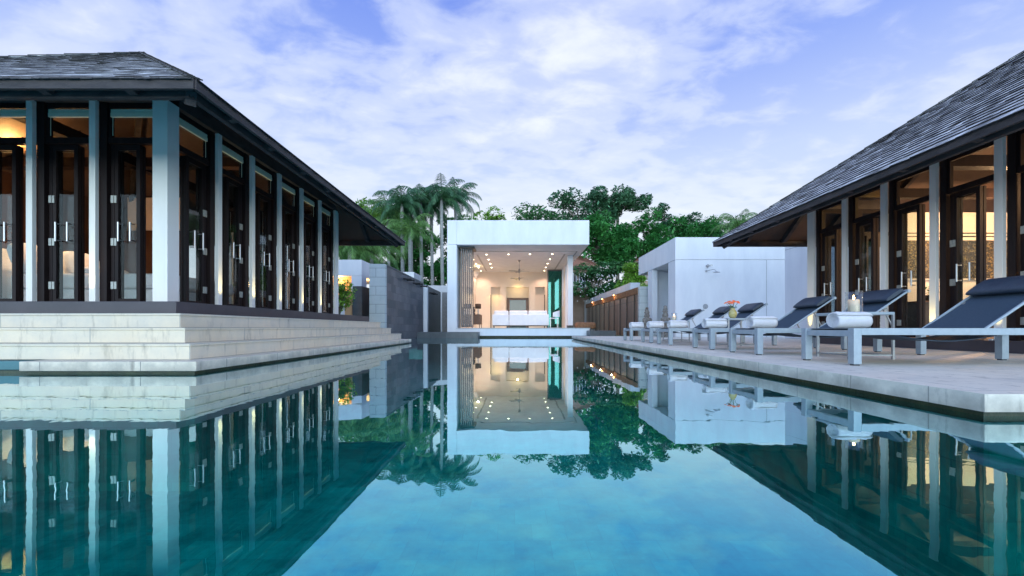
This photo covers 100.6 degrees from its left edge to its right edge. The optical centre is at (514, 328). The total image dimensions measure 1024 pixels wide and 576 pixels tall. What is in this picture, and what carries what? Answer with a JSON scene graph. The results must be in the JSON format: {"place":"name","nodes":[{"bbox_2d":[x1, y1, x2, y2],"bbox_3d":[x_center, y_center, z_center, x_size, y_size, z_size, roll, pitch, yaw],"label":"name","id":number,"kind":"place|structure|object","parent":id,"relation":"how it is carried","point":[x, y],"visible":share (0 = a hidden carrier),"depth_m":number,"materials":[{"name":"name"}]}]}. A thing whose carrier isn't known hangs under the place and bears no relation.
{"place":"outdoors","nodes":[
{"label":"outdoors","id":0,"kind":"place"},
{"bbox_2d":[2,243,232,303],"bbox_3d":[-8.250,-1.000,8.910,3.400,1.253,2.180,0,0,0],"label":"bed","id":1,"kind":"object","parent":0,"point":[68,280],"visible":0.14,"depth_m":8.01,"materials":[{"name":"white fabric"}]},
{"bbox_2d":[353,286,368,316],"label":"slate block","id":2,"kind":"structure","parent":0,"point":[361,303],"depth_m":16.90,"materials":[{"name":"grey stone"}]},
{"bbox_2d":[442,292,446,331],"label":"slat gate","id":3,"kind":"structure","parent":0,"point":[444,311],"depth_m":26.50,"materials":[{"name":"wood"}]},
{"bbox_2d":[71,499,879,575],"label":"pool floor","id":4,"kind":"structure","parent":0,"point":[514,537],"depth_m":3.48,"materials":[{"name":"blue tile"}]},
{"bbox_2d":[0,313,410,372],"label":"stone steps","id":5,"kind":"structure","parent":4,"relation":"on","point":[120,343],"depth_m":5.42,"materials":[{"name":"stone"}]},
{"bbox_2d":[0,360,34,369],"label":"tiled ledge","id":6,"kind":"object","parent":5,"relation":"on","point":[9,364],"depth_m":4.78,"materials":[{"name":"teal tile"}]},
{"bbox_2d":[0,51,405,321],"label":"pool villa","id":7,"kind":"object","parent":5,"relation":"on","point":[156,167],"visible":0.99,"depth_m":6.56,"materials":[{"name":"stone"}]},
{"bbox_2d":[0,145,19,300],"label":"door","id":8,"kind":"structure","parent":7,"relation":"in","point":[15,149],"depth_m":6.47,"materials":[{"name":"black wood"}]},
{"bbox_2d":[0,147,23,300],"bbox_3d":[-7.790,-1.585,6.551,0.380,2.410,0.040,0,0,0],"label":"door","id":9,"kind":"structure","parent":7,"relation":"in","point":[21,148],"depth_m":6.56,"materials":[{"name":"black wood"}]},
{"bbox_2d":[0,103,36,144],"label":"transom window","id":10,"kind":"structure","parent":7,"relation":"in","point":[3,140],"depth_m":6.45,"materials":[{"name":"black glass"}]},
{"bbox_2d":[48,145,80,300],"bbox_3d":[-6.869,-1.585,6.454,0.432,2.410,0.123,0,0,0],"label":"door","id":11,"kind":"structure","parent":7,"relation":"in","point":[55,241],"depth_m":6.47,"materials":[{"name":"brown glass"}]},
{"bbox_2d":[45,103,99,144],"bbox_3d":[-6.734,-3.109,6.471,0.757,0.618,0.070,0,0,0],"label":"transom window","id":12,"kind":"structure","parent":7,"relation":"in","point":[49,140],"depth_m":6.45,"materials":[{"name":"black glass"}]},
{"bbox_2d":[60,147,84,300],"bbox_3d":[-6.845,-1.585,6.551,0.380,2.410,0.040,0,0,0],"label":"door","id":13,"kind":"structure","parent":7,"relation":"in","point":[82,148],"depth_m":6.55,"materials":[{"name":"black wood"}]},
{"bbox_2d":[111,145,142,300],"bbox_3d":[-5.922,-1.585,6.454,0.435,2.410,0.123,0,0,0],"label":"door","id":14,"kind":"structure","parent":7,"relation":"in","point":[116,198],"depth_m":6.47,"materials":[{"name":"brown glass"}]},
{"bbox_2d":[108,103,151,144],"bbox_3d":[-5.786,-3.109,6.471,0.762,0.618,0.070,0,0,0],"label":"transom window","id":15,"kind":"structure","parent":7,"relation":"in","point":[112,140],"depth_m":6.45,"materials":[{"name":"black glass"}]},
{"bbox_2d":[121,147,145,300],"bbox_3d":[-5.898,-1.585,6.551,0.383,2.410,0.040,0,0,0],"label":"door","id":16,"kind":"structure","parent":7,"relation":"in","point":[144,149],"depth_m":6.55,"materials":[{"name":"black wood"}]},
{"bbox_2d":[180,156,198,301],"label":"door","id":17,"kind":"structure","parent":7,"relation":"in","point":[181,157],"depth_m":6.87,"materials":[{"name":"black wood"}]},
{"bbox_2d":[179,111,208,165],"bbox_3d":[-5.315,-3.109,6.950,0.070,0.618,0.774,0,0,0],"label":"transom window","id":18,"kind":"structure","parent":7,"relation":"in","point":[205,161],"depth_m":7.06,"materials":[{"name":"black wood"}]},
{"bbox_2d":[183,156,206,303],"bbox_3d":[-5.299,-1.585,7.089,0.123,2.410,0.443,0,0,0],"label":"door","id":19,"kind":"structure","parent":7,"relation":"in","point":[187,160],"depth_m":6.95,"materials":[{"name":"brown glass"}]},
{"bbox_2d":[222,177,235,304],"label":"door","id":20,"kind":"structure","parent":7,"relation":"in","point":[234,188],"depth_m":8.17,"materials":[{"name":"black wood"}]},
{"bbox_2d":[222,139,244,184],"bbox_3d":[-5.315,-3.109,7.913,0.070,0.618,0.767,0,0,0],"label":"transom window","id":21,"kind":"structure","parent":7,"relation":"in","point":[225,173],"depth_m":8.03,"materials":[{"name":"black wood"}]},
{"bbox_2d":[224,177,242,305],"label":"door","id":22,"kind":"structure","parent":7,"relation":"in","point":[227,181],"depth_m":7.88,"materials":[{"name":"black wood"}]},
{"bbox_2d":[255,194,265,307],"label":"door","id":23,"kind":"structure","parent":7,"relation":"in","point":[264,203],"depth_m":9.15,"materials":[{"name":"black wood"}]},
{"bbox_2d":[255,161,272,199],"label":"transom window","id":24,"kind":"structure","parent":7,"relation":"in","point":[269,195],"depth_m":9.00,"materials":[{"name":"black wood"}]},
{"bbox_2d":[256,193,271,308],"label":"door","id":25,"kind":"structure","parent":7,"relation":"in","point":[268,237],"depth_m":8.91,"materials":[{"name":"black wood"}]},
{"bbox_2d":[276,175,295,211],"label":"transom window","id":26,"kind":"structure","parent":7,"relation":"in","point":[293,208],"depth_m":9.97,"materials":[{"name":"black wood"}]},
{"bbox_2d":[285,212,289,308],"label":"door","id":27,"kind":"structure","parent":7,"relation":"in","point":[285,212],"depth_m":10.13,"materials":[{"name":"black wood"}]},
{"bbox_2d":[282,207,294,310],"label":"door","id":28,"kind":"structure","parent":7,"relation":"in","point":[292,246],"depth_m":9.93,"materials":[{"name":"black wood"}]},
{"bbox_2d":[306,223,309,310],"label":"door","id":29,"kind":"structure","parent":7,"relation":"in","point":[306,223],"depth_m":11.11,"materials":[{"name":"black glass"}]},
{"bbox_2d":[304,218,313,311],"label":"door","id":30,"kind":"structure","parent":7,"relation":"in","point":[311,269],"depth_m":11.10,"materials":[{"name":"black glass"}]},
{"bbox_2d":[323,231,325,311],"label":"door","id":31,"kind":"structure","parent":7,"relation":"in","point":[323,231],"depth_m":12.07,"materials":[{"name":"black glass"}]},
{"bbox_2d":[322,227,329,312],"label":"door","id":32,"kind":"structure","parent":7,"relation":"in","point":[327,280],"depth_m":12.07,"materials":[{"name":"black glass"}]},
{"bbox_2d":[830,541,958,575],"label":"pool wall","id":33,"kind":"structure","parent":4,"relation":"on","point":[881,564],"depth_m":3.02,"materials":[{"name":"blue tile"}]},
{"bbox_2d":[575,339,1023,415],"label":"deck base","id":34,"kind":"object","parent":33,"relation":"on","point":[969,411],"depth_m":3.14,"materials":[{"name":"tile"}]},
{"bbox_2d":[572,336,1023,411],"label":"deck","id":35,"kind":"structure","parent":34,"relation":"on","point":[981,381],"depth_m":4.04,"materials":[{"name":"stone"}]},
{"bbox_2d":[623,309,708,340],"bbox_3d":[4.418,-0.093,12.406,2.300,0.916,0.760,0,0,0],"label":"sun lounger","id":36,"kind":"object","parent":35,"relation":"on","point":[690,314],"visible":0.59,"depth_m":12.21,"materials":[{"name":"fabric"}]},
{"bbox_2d":[641,306,744,342],"bbox_3d":[4.443,-0.093,10.692,2.300,0.916,0.760,0,0,0],"label":"sun lounger","id":37,"kind":"object","parent":35,"relation":"on","point":[721,312],"visible":0.59,"depth_m":10.57,"materials":[{"name":"fabric"}]},
{"bbox_2d":[657,302,776,344],"bbox_3d":[4.405,-0.093,9.356,2.300,0.916,0.760,0,0,-1],"label":"sun lounger","id":38,"kind":"object","parent":35,"relation":"on","point":[747,310],"visible":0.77,"depth_m":9.15,"materials":[{"name":"fabric"}]},
{"bbox_2d":[667,320,687,327],"bbox_3d":[3.578,-0.085,9.360,0.408,0.178,0.182,0,0,-7],"label":"towel","id":39,"kind":"object","parent":38,"relation":"on","point":[677,324],"visible":0.99,"depth_m":9.29,"materials":[{"name":"white fabric"}]},
{"bbox_2d":[715,318,753,346],"bbox_3d":[4.330,0.087,8.350,0.540,0.555,0.540,0,0,0],"label":"side table","id":40,"kind":"object","parent":35,"relation":"on","point":[740,343],"visible":0.51,"depth_m":8.23,"materials":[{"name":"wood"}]},
{"bbox_2d":[639,237,870,338],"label":"bathhouse","id":41,"kind":"structure","parent":35,"relation":"on","point":[685,275],"depth_m":17.20,"materials":[{"name":"paint"}]},
{"bbox_2d":[692,296,846,349],"bbox_3d":[4.438,-0.093,7.490,2.300,0.916,0.760,0,0,0],"label":"sun lounger","id":42,"kind":"object","parent":35,"relation":"on","point":[804,309],"visible":0.69,"depth_m":7.35,"materials":[{"name":"fabric"}]},
{"bbox_2d":[701,318,727,327],"bbox_3d":[3.559,-0.086,7.569,0.400,0.178,0.182,0,0,-4],"label":"towel","id":43,"kind":"object","parent":42,"relation":"on","point":[714,323],"visible":0.99,"depth_m":7.50,"materials":[{"name":"white fabric"}]},
{"bbox_2d":[729,288,925,354],"bbox_3d":[4.416,-0.093,6.112,2.300,0.916,0.760,0,0,-1],"label":"sun lounger","id":44,"kind":"object","parent":35,"relation":"on","point":[877,301],"visible":0.63,"depth_m":5.89,"materials":[{"name":"fabric"}]},
{"bbox_2d":[745,316,777,327],"bbox_3d":[3.577,-0.086,6.157,0.403,0.179,0.184,0,0,-9],"label":"towel","id":45,"kind":"object","parent":44,"relation":"on","point":[761,322],"visible":1,"depth_m":6.09,"materials":[{"name":"white fabric"}]},
{"bbox_2d":[816,312,894,358],"bbox_3d":[4.170,0.087,5.230,0.540,0.555,0.540,0,0,0],"label":"side table","id":46,"kind":"object","parent":35,"relation":"on","point":[892,354],"visible":0.58,"depth_m":4.98,"materials":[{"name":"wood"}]},
{"bbox_2d":[848,292,862,311],"bbox_3d":[4.030,-0.311,5.050,0.172,0.242,0.173,0,0,0],"label":"candle lantern","id":47,"kind":"object","parent":46,"relation":"on","point":[853,304],"visible":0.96,"depth_m":5.01,"materials":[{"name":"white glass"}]},
{"bbox_2d":[713,50,1023,353],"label":"pool villa","id":48,"kind":"object","parent":35,"relation":"on","point":[948,171],"visible":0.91,"depth_m":7.67,"materials":[{"name":"stone"}]},
{"bbox_2d":[822,229,838,324],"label":"door","id":49,"kind":"structure","parent":48,"relation":"in","point":[824,268],"depth_m":9.68,"materials":[{"name":"brown glass"}]},
{"bbox_2d":[827,229,840,312],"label":"door","id":50,"kind":"structure","parent":48,"relation":"in","point":[828,237],"depth_m":10.00,"materials":[{"name":"brown glass"}]},
{"bbox_2d":[820,197,848,233],"bbox_3d":[7.315,-2.611,9.733,0.070,0.718,0.787,0,0,0],"label":"transom window","id":51,"kind":"structure","parent":48,"relation":"in","point":[823,230],"depth_m":9.83,"materials":[{"name":"brown wood"}]},
{"bbox_2d":[855,218,875,327],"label":"door","id":52,"kind":"structure","parent":48,"relation":"in","point":[872,221],"depth_m":8.70,"materials":[{"name":"brown glass"}]},
{"bbox_2d":[862,218,877,327],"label":"door","id":53,"kind":"structure","parent":48,"relation":"in","point":[876,218],"depth_m":8.66,"materials":[{"name":"brown glass"}]},
{"bbox_2d":[853,185,888,222],"bbox_3d":[7.315,-2.611,8.741,0.070,0.718,0.782,0,0,0],"label":"transom window","id":54,"kind":"structure","parent":48,"relation":"in","point":[876,214],"depth_m":8.87,"materials":[{"name":"brown wood"}]},
{"bbox_2d":[865,235,879,327],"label":"door","id":55,"kind":"structure","parent":48,"relation":"in","point":[867,237],"depth_m":10.28,"materials":[{"name":"brown glass"}]},
{"bbox_2d":[897,204,921,336],"bbox_3d":[7.298,-1.037,7.891,0.123,2.410,0.448,0,0,0],"label":"door","id":56,"kind":"structure","parent":48,"relation":"in","point":[901,253],"depth_m":7.79,"materials":[{"name":"brown glass"}]},
{"bbox_2d":[895,166,928,210],"bbox_3d":[7.315,-2.611,7.751,0.070,0.718,0.782,0,0,0],"label":"transom window","id":57,"kind":"structure","parent":48,"relation":"in","point":[924,199],"depth_m":7.87,"materials":[{"name":"brown wood"}]},
{"bbox_2d":[905,204,924,327],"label":"door","id":58,"kind":"structure","parent":48,"relation":"in","point":[923,205],"depth_m":7.68,"materials":[{"name":"brown wood"}]},
{"bbox_2d":[908,239,1006,279],"bbox_3d":[10.725,-1.660,10.291,2.610,0.990,0.052,0,0,0],"label":"painting","id":59,"kind":"object","parent":48,"relation":"attached to","point":[969,250],"depth_m":10.27},
{"bbox_2d":[908,301,1006,327],"bbox_3d":[10.750,-0.267,9.920,3.000,0.710,0.520,0,0,0],"label":"cabinet","id":60,"kind":"object","parent":48,"relation":"on","point":[912,314],"visible":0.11,"depth_m":9.86,"materials":[{"name":"brown wood"}]},
{"bbox_2d":[950,185,982,338],"bbox_3d":[7.298,-1.037,6.900,0.123,2.410,0.451,0,0,0],"label":"door","id":61,"kind":"structure","parent":48,"relation":"in","point":[955,243],"depth_m":6.83,"materials":[{"name":"brown glass"}]},
{"bbox_2d":[947,141,993,193],"bbox_3d":[7.315,-2.611,6.759,0.070,0.718,0.787,0,0,0],"label":"transom window","id":62,"kind":"structure","parent":48,"relation":"in","point":[951,190],"depth_m":6.86,"materials":[{"name":"brown wood"}]},
{"bbox_2d":[960,185,985,338],"bbox_3d":[7.395,-1.037,6.876,0.040,2.410,0.399,0,0,0],"label":"door","id":63,"kind":"structure","parent":48,"relation":"in","point":[984,187],"depth_m":7.03,"materials":[{"name":"brown wood"}]},
{"bbox_2d":[1017,129,1023,172],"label":"transom window","id":64,"kind":"structure","parent":48,"relation":"in","point":[1020,168],"depth_m":6.12,"materials":[{"name":"brown glass"}]},
{"bbox_2d":[801,275,1023,365],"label":"sun lounger","id":65,"kind":"object","parent":35,"relation":"on","point":[981,309],"visible":1,"depth_m":4.41,"materials":[{"name":"fabric"}]},
{"bbox_2d":[826,312,872,327],"bbox_3d":[3.558,-0.086,4.516,0.401,0.178,0.183,0,0,-6],"label":"towel","id":66,"kind":"object","parent":65,"relation":"on","point":[849,319],"visible":1,"depth_m":4.44,"materials":[{"name":"white fabric"}]},
{"bbox_2d":[0,337,1023,575],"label":"water","id":67,"kind":"structure","parent":0,"point":[97,470],"depth_m":1.74,"materials":[{"name":"teal liquid"}]},
{"bbox_2d":[417,332,479,337],"bbox_3d":[-3.409,0.650,22.090,3.082,0.900,1.180,0,0,0],"label":"stone ledge","id":68,"kind":"object","parent":67,"relation":"in","point":[448,334],"visible":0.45,"depth_m":21.50,"materials":[{"name":"stone"}]},
{"bbox_2d":[0,0,1023,287],"label":"sky","id":69,"kind":"structure","parent":0,"point":[708,108],"materials":[{"name":"blue"}]},
{"bbox_2d":[586,286,647,335],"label":"garden wall","id":70,"kind":"structure","parent":0,"point":[618,313],"depth_m":25.10,"materials":[{"name":"brown wood"}]},
{"label":"ground","id":71,"kind":"structure","parent":0,"visible":0},
{"bbox_2d":[276,260,369,314],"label":"outbuilding","id":72,"kind":"structure","parent":71,"relation":"on","point":[356,272],"depth_m":18.00,"materials":[{"name":"white paint"}]},
{"bbox_2d":[338,279,356,313],"bbox_3d":[-6.288,-0.887,15.608,1.035,1.910,0.913,0,0,0],"label":"shrub","id":73,"kind":"object","parent":71,"relation":"on","point":[343,294],"visible":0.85,"depth_m":15.52,"materials":[{"name":"green plant"}]},
{"bbox_2d":[338,246,388,263],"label":"palm tree","id":74,"kind":"object","parent":71,"relation":"on","point":[352,250],"visible":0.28,"depth_m":25.92,"materials":[{"name":"green plant"}]},
{"bbox_2d":[339,229,405,269],"bbox_3d":[-9.138,-2.927,26.987,4.837,6.750,4.625,0,0,0],"label":"palm tree","id":75,"kind":"object","parent":71,"relation":"on","point":[380,252],"visible":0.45,"depth_m":26.71,"materials":[{"name":"green plant"}]},
{"bbox_2d":[359,190,416,265],"bbox_3d":[-10.024,-5.181,33.883,5.315,11.251,4.740,0,0,0],"label":"palm tree","id":76,"kind":"object","parent":71,"relation":"on","point":[387,215],"visible":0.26,"depth_m":33.63,"materials":[{"name":"green plant"}]},
{"bbox_2d":[369,264,427,338],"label":"stone wall","id":77,"kind":"structure","parent":71,"relation":"on","point":[396,301],"depth_m":17.64,"materials":[{"name":"stone"}]},
{"bbox_2d":[372,185,428,271],"bbox_3d":[-8.267,-5.015,31.033,4.246,10.918,3.977,0,0,0],"label":"palm tree","id":78,"kind":"object","parent":71,"relation":"on","point":[398,202],"visible":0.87,"depth_m":30.76,"materials":[{"name":"green plant"}]},
{"bbox_2d":[381,212,437,271],"bbox_3d":[-7.508,-3.807,30.197,3.990,8.506,4.146,0,0,-24],"label":"palm tree","id":79,"kind":"object","parent":71,"relation":"on","point":[409,232],"visible":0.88,"depth_m":29.87,"materials":[{"name":"green plant"}]},
{"bbox_2d":[390,228,429,279],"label":"broadleaf tree","id":80,"kind":"object","parent":71,"relation":"on","point":[415,265],"visible":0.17,"depth_m":40.36,"materials":[{"name":"green plant"}]},
{"bbox_2d":[397,223,439,260],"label":"broadleaf tree","id":81,"kind":"object","parent":71,"relation":"on","point":[426,252],"visible":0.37,"depth_m":38.84,"materials":[{"name":"green plant"}]},
{"bbox_2d":[396,184,444,284],"bbox_3d":[-7.348,-5.366,33.056,3.982,11.620,4.032,0,0,0],"label":"palm tree","id":82,"kind":"object","parent":71,"relation":"on","point":[433,209],"visible":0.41,"depth_m":32.87,"materials":[{"name":"green plant"}]},
{"bbox_2d":[417,256,446,284],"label":"broadleaf tree","id":83,"kind":"object","parent":71,"relation":"on","point":[427,272],"visible":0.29,"depth_m":37.96,"materials":[{"name":"green plant"}]},
{"bbox_2d":[423,286,440,331],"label":"stone wall","id":84,"kind":"structure","parent":71,"relation":"on","point":[431,309],"depth_m":24.54,"materials":[{"name":"stone"}]},
{"bbox_2d":[413,200,453,284],"bbox_3d":[-6.860,-5.450,34.970,3.753,11.788,3.532,0,0,0],"label":"palm tree","id":85,"kind":"object","parent":71,"relation":"on","point":[432,254],"visible":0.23,"depth_m":34.90,"materials":[{"name":"green plant"}]},
{"bbox_2d":[414,173,469,284],"bbox_3d":[-5.512,-5.377,31.991,4.152,11.642,3.938,0,0,0],"label":"palm tree","id":86,"kind":"object","parent":71,"relation":"on","point":[445,195],"visible":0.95,"depth_m":31.87,"materials":[{"name":"green plant"}]},
{"bbox_2d":[436,214,470,256],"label":"broadleaf tree","id":87,"kind":"object","parent":71,"relation":"on","point":[445,231],"visible":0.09,"depth_m":41.72,"materials":[{"name":"green plant"}]},
{"bbox_2d":[437,177,480,219],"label":"palm tree","id":88,"kind":"object","parent":71,"relation":"on","point":[460,202],"visible":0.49,"depth_m":33.85,"materials":[{"name":"green plant"}]},
{"bbox_2d":[469,206,506,219],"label":"broadleaf tree","id":89,"kind":"object","parent":71,"relation":"on","point":[488,215],"visible":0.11,"depth_m":39.28,"materials":[{"name":"green plant"}]},
{"bbox_2d":[447,220,589,336],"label":"glass pavilion","id":90,"kind":"structure","parent":71,"relation":"on","point":[547,253],"depth_m":23.87,"materials":[{"name":"white paint"}]},
{"bbox_2d":[461,248,462,326],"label":"folded door","id":91,"kind":"structure","parent":90,"relation":"in","point":[461,248],"depth_m":23.25,"materials":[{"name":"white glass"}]},
{"bbox_2d":[463,248,464,326],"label":"folded door","id":92,"kind":"structure","parent":90,"relation":"in","point":[463,248],"depth_m":23.27,"materials":[{"name":"white glass"}]},
{"bbox_2d":[507,298,528,327],"bbox_3d":[0.240,-1.206,33.880,1.712,2.393,0.240,0,0,0],"label":"doorway","id":93,"kind":"structure","parent":90,"relation":"on","point":[517,304],"depth_m":33.88,"materials":[{"name":"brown wood"}]},
{"bbox_2d":[492,311,548,327],"bbox_3d":[0.346,-0.534,25.900,3.387,1.047,1.000,0,0,0],"label":"sofa","id":94,"kind":"object","parent":90,"relation":"on","point":[520,318],"visible":1,"depth_m":25.40,"materials":[{"name":"white fabric"}]},
{"bbox_2d":[547,270,561,327],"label":"folded door","id":95,"kind":"structure","parent":90,"relation":"in","point":[554,277],"depth_m":32.02,"materials":[{"name":"teal glass"}]},
{"bbox_2d":[511,202,564,219],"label":"broadleaf tree","id":96,"kind":"object","parent":71,"relation":"on","point":[527,215],"visible":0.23,"depth_m":43.21,"materials":[{"name":"green plant"}]},
{"bbox_2d":[547,187,619,255],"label":"broadleaf tree","id":97,"kind":"object","parent":71,"relation":"on","point":[568,202],"visible":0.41,"depth_m":51.31,"materials":[{"name":"green leaf"},{"name":"bark"}]},
{"bbox_2d":[573,256,599,327],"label":"house","id":98,"kind":"structure","parent":71,"relation":"on","point":[578,309],"depth_m":40.00,"materials":[{"name":"paint"}]},
{"bbox_2d":[573,261,625,301],"bbox_3d":[7.419,-2.730,36.765,5.360,6.432,4.972,0,0,0],"label":"broadleaf tree","id":99,"kind":"object","parent":71,"relation":"on","point":[596,288],"visible":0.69,"depth_m":36.71,"materials":[{"name":"green plant"}]},
{"bbox_2d":[580,210,622,281],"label":"broadleaf tree","id":100,"kind":"object","parent":71,"relation":"on","point":[597,221],"visible":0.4,"depth_m":42.93,"materials":[{"name":"green plant"}]},
{"bbox_2d":[584,283,639,321],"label":"garden wall","id":101,"kind":"structure","parent":71,"relation":"on","point":[626,287],"depth_m":29.06,"materials":[{"name":"white paint"}]},
{"bbox_2d":[593,222,641,279],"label":"broadleaf tree","id":102,"kind":"object","parent":71,"relation":"on","point":[629,245],"visible":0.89,"depth_m":41.24,"materials":[{"name":"green plant"}]},
{"bbox_2d":[583,183,653,223],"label":"broadleaf tree","id":103,"kind":"object","parent":71,"relation":"on","point":[626,198],"visible":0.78,"depth_m":52.17,"materials":[{"name":"teal plant"}]},
{"bbox_2d":[616,262,646,285],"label":"broadleaf tree","id":104,"kind":"object","parent":71,"relation":"on","point":[628,271],"visible":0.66,"depth_m":33.67,"materials":[{"name":"green plant"}]},
{"bbox_2d":[630,206,677,255],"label":"broadleaf tree","id":105,"kind":"object","parent":71,"relation":"on","point":[653,239],"visible":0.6,"depth_m":43.92,"materials":[{"name":"green plant"}]},
{"bbox_2d":[651,202,671,226],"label":"broadleaf tree","id":106,"kind":"object","parent":71,"relation":"on","point":[661,207],"visible":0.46,"depth_m":51.78,"materials":[{"name":"teal plant"}]},
{"bbox_2d":[662,213,696,244],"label":"broadleaf tree","id":107,"kind":"object","parent":71,"relation":"on","point":[676,223],"visible":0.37,"depth_m":48.74,"materials":[{"name":"green plant"}]},
{"bbox_2d":[682,214,723,236],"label":"broadleaf tree","id":108,"kind":"object","parent":71,"relation":"on","point":[702,229],"visible":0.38,"depth_m":45.18,"materials":[{"name":"green plant"}]},
{"bbox_2d":[710,209,756,234],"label":"palm tree","id":109,"kind":"object","parent":71,"relation":"on","point":[734,223],"visible":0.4,"depth_m":39.90,"materials":[{"name":"green plant"}]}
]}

